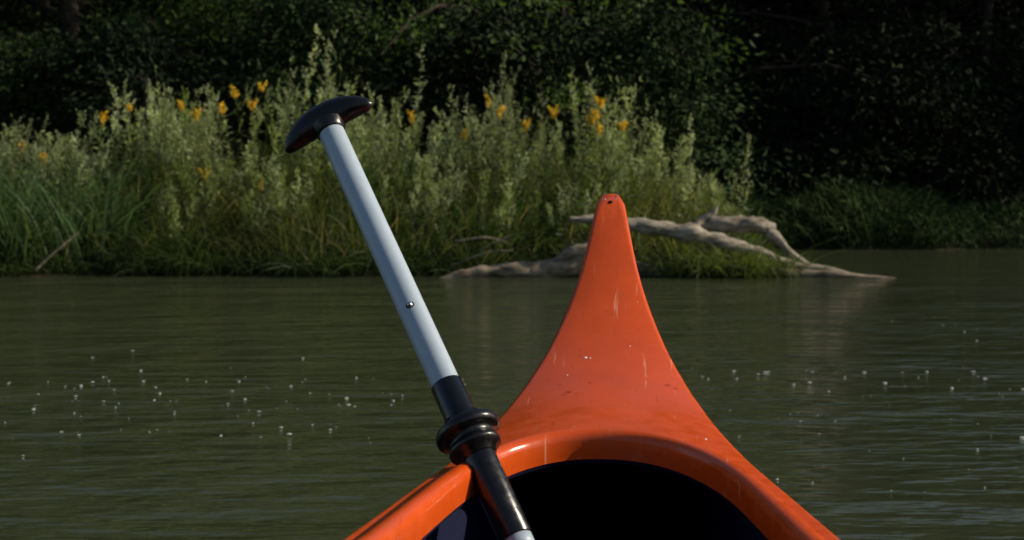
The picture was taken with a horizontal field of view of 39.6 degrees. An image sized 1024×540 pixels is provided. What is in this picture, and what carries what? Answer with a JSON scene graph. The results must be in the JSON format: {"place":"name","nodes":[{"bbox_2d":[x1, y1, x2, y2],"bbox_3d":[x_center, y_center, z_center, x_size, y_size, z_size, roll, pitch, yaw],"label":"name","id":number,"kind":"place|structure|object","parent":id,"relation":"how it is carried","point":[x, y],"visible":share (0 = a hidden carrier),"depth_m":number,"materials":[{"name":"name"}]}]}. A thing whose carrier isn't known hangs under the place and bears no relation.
{"place":"outdoors","nodes":[
{"label":"outdoors","id":0,"kind":"place"},
{"bbox_2d":[0,249,1023,539],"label":"river water","id":1,"kind":"structure","parent":0,"point":[928,455],"depth_m":4.86,"materials":[{"name":"green liquid"}]},
{"bbox_2d":[22,331,1023,490],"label":"water foam","id":2,"kind":"object","parent":1,"relation":"on","point":[464,384],"visible":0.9,"depth_m":4.74,"materials":[{"name":"grey"}]},
{"bbox_2d":[344,194,839,539],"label":"orange canoe","id":3,"kind":"object","parent":1,"relation":"on","point":[608,430],"visible":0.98,"depth_m":1.74,"materials":[{"name":"plastic"}]},
{"bbox_2d":[285,96,533,539],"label":"canoe paddle","id":4,"kind":"object","parent":3,"relation":"attached to","point":[467,433],"visible":0.99,"depth_m":1.54,"materials":[{"name":"paint"}]},
{"bbox_2d":[427,244,901,277],"bbox_3d":[1.398,-0.071,13.323,4.403,0.355,0.348,0,2,1],"label":"driftwood log","id":5,"kind":"object","parent":1,"relation":"on","point":[558,265],"visible":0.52,"depth_m":13.22,"materials":[{"name":"grey wood"}]},
{"bbox_2d":[567,208,846,271],"bbox_3d":[1.911,-0.229,13.339,2.784,0.702,0.320,0,2,2],"label":"driftwood log","id":6,"kind":"object","parent":1,"relation":"in","point":[692,236],"visible":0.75,"depth_m":13.26,"materials":[{"name":"grey wood"}]},
{"bbox_2d":[0,116,1023,279],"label":"ground","id":7,"kind":"structure","parent":0,"point":[56,273],"depth_m":14.62,"materials":[{"name":"green plant"}]},
{"bbox_2d":[0,0,72,63],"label":"deciduous tree","id":8,"kind":"object","parent":7,"relation":"on","point":[28,14],"visible":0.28,"depth_m":19.81,"materials":[{"name":"green plant"}]},
{"bbox_2d":[0,30,121,180],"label":"shrub","id":9,"kind":"object","parent":7,"relation":"on","point":[16,105],"visible":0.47,"depth_m":18.34,"materials":[{"name":"green plant"}]},
{"bbox_2d":[0,0,231,155],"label":"deciduous tree","id":10,"kind":"object","parent":7,"relation":"on","point":[42,17],"visible":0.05,"depth_m":27.28,"materials":[{"name":"green plant"}]},
{"bbox_2d":[1,0,247,145],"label":"deciduous tree","id":11,"kind":"object","parent":7,"relation":"on","point":[18,3],"visible":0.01,"depth_m":31.74,"materials":[{"name":"green plant"}]},
{"bbox_2d":[0,0,276,188],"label":"deciduous tree","id":12,"kind":"object","parent":7,"relation":"on","point":[84,10],"visible":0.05,"depth_m":33.37,"materials":[{"name":"green plant"}]},
{"bbox_2d":[0,10,316,193],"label":"shrub","id":13,"kind":"object","parent":7,"relation":"on","point":[116,55],"visible":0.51,"depth_m":17.82,"materials":[{"name":"green plant"}]},
{"bbox_2d":[3,0,391,181],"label":"deciduous tree","id":14,"kind":"object","parent":7,"relation":"on","point":[193,14],"visible":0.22,"depth_m":21.48,"materials":[{"name":"green plant"}]},
{"bbox_2d":[0,0,411,170],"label":"deciduous tree","id":15,"kind":"object","parent":7,"relation":"on","point":[68,13],"visible":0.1,"depth_m":20.04,"materials":[{"name":"green plant"}]},
{"bbox_2d":[0,0,426,167],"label":"deciduous tree","id":16,"kind":"object","parent":7,"relation":"on","point":[130,3],"visible":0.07,"depth_m":22.92,"materials":[{"name":"green plant"}]},
{"bbox_2d":[3,0,485,168],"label":"deciduous tree","id":17,"kind":"object","parent":7,"relation":"on","point":[206,12],"visible":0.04,"depth_m":28.04,"materials":[{"name":"green plant"}]},
{"bbox_2d":[149,0,436,182],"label":"shrub","id":18,"kind":"object","parent":7,"relation":"on","point":[289,28],"visible":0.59,"depth_m":18.35,"materials":[{"name":"green plant"}]},
{"bbox_2d":[0,80,633,249],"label":"goldenrod plants","id":19,"kind":"object","parent":7,"relation":"on","point":[596,114],"visible":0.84,"depth_m":14.49,"materials":[{"name":"green plant"}]},
{"bbox_2d":[0,24,752,265],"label":"tall weeds","id":20,"kind":"object","parent":7,"relation":"on","point":[162,136],"visible":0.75,"depth_m":14.80,"materials":[{"name":"green plant"}]},
{"bbox_2d":[35,230,734,272],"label":"driftwood twigs","id":21,"kind":"object","parent":7,"relation":"on","point":[448,263],"visible":0.92,"depth_m":13.41,"materials":[{"name":"wood"}]},
{"bbox_2d":[136,0,642,182],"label":"deciduous tree","id":22,"kind":"object","parent":7,"relation":"on","point":[377,6],"visible":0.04,"depth_m":25.05,"materials":[{"name":"green plant"}]},
{"bbox_2d":[0,135,842,278],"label":"reeds","id":23,"kind":"object","parent":7,"relation":"on","point":[689,270],"visible":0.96,"depth_m":13.60,"materials":[{"name":"green plant"}]},
{"bbox_2d":[310,0,627,195],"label":"shrub","id":24,"kind":"object","parent":7,"relation":"on","point":[476,72],"visible":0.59,"depth_m":18.32,"materials":[{"name":"green plant"}]},
{"bbox_2d":[259,0,764,194],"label":"deciduous tree","id":25,"kind":"object","parent":7,"relation":"on","point":[425,14],"visible":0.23,"depth_m":18.96,"materials":[{"name":"green plant"}]},
{"bbox_2d":[3,0,1023,201],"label":"distant forest","id":26,"kind":"object","parent":7,"relation":"on","point":[801,11],"visible":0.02,"depth_m":41.62,"materials":[{"name":"green plant"}]},
{"bbox_2d":[245,0,820,168],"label":"deciduous tree","id":27,"kind":"object","parent":7,"relation":"on","point":[590,2],"visible":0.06,"depth_m":32.89,"materials":[{"name":"green plant"}]},
{"bbox_2d":[342,0,973,166],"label":"deciduous tree","id":28,"kind":"object","parent":7,"relation":"on","point":[565,12],"visible":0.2,"depth_m":25.32,"materials":[{"name":"green plant"}]},
{"bbox_2d":[500,0,830,213],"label":"shrub","id":29,"kind":"object","parent":7,"relation":"on","point":[633,61],"visible":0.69,"depth_m":18.70,"materials":[{"name":"green plant"}]},
{"bbox_2d":[519,0,850,192],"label":"deciduous tree","id":30,"kind":"object","parent":7,"relation":"on","point":[789,36],"visible":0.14,"depth_m":27.50,"materials":[{"name":"green plant"}]},
{"bbox_2d":[562,20,845,201],"bbox_3d":[3.404,-2.781,26.448,5.786,3.882,5.760,1,3,29],"label":"shrub","id":31,"kind":"object","parent":7,"relation":"on","point":[749,58],"visible":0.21,"depth_m":26.07,"materials":[{"name":"green plant"}]},
{"bbox_2d":[526,0,1013,180],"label":"deciduous tree","id":32,"kind":"object","parent":7,"relation":"on","point":[774,27],"visible":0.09,"depth_m":32.61,"materials":[{"name":"green plant"}]},
{"bbox_2d":[668,62,878,198],"bbox_3d":[4.719,-2.457,26.972,4.475,3.146,4.455,-1,3,-32],"label":"shrub","id":33,"kind":"object","parent":7,"relation":"on","point":[763,115],"visible":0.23,"depth_m":26.41,"materials":[{"name":"green plant"}]},
{"bbox_2d":[581,0,1009,195],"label":"deciduous tree","id":34,"kind":"object","parent":7,"relation":"on","point":[823,6],"visible":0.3,"depth_m":26.06,"materials":[{"name":"green plant"}]},
{"bbox_2d":[690,166,1023,249],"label":"bank grass","id":35,"kind":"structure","parent":7,"relation":"on","point":[884,210],"depth_m":23.60,"materials":[{"name":"green plant"}]},
{"bbox_2d":[720,12,1023,204],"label":"shrub","id":36,"kind":"object","parent":7,"relation":"on","point":[825,91],"visible":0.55,"depth_m":25.91,"materials":[{"name":"green plant"}]},
{"bbox_2d":[731,0,1023,205],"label":"deciduous tree","id":37,"kind":"object","parent":7,"relation":"on","point":[835,3],"visible":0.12,"depth_m":32.26,"materials":[{"name":"green plant"}]},
{"bbox_2d":[776,61,1023,205],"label":"shrub","id":38,"kind":"object","parent":7,"relation":"on","point":[932,97],"visible":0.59,"depth_m":25.84,"materials":[{"name":"green plant"}]},
{"bbox_2d":[790,0,1023,208],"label":"deciduous tree","id":39,"kind":"object","parent":7,"relation":"on","point":[1014,30],"visible":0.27,"depth_m":27.11,"materials":[{"name":"green plant"}]},
{"bbox_2d":[838,0,1023,201],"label":"deciduous tree","id":40,"kind":"object","parent":7,"relation":"on","point":[959,16],"visible":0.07,"depth_m":35.84,"materials":[{"name":"green plant"}]},
{"bbox_2d":[855,0,1023,168],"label":"deciduous tree","id":41,"kind":"object","parent":7,"relation":"on","point":[964,50],"visible":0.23,"depth_m":28.00,"materials":[{"name":"green plant"}]},
{"bbox_2d":[901,44,1023,203],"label":"shrub","id":42,"kind":"object","parent":7,"relation":"on","point":[1012,91],"visible":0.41,"depth_m":27.02,"materials":[{"name":"green plant"}]}
]}

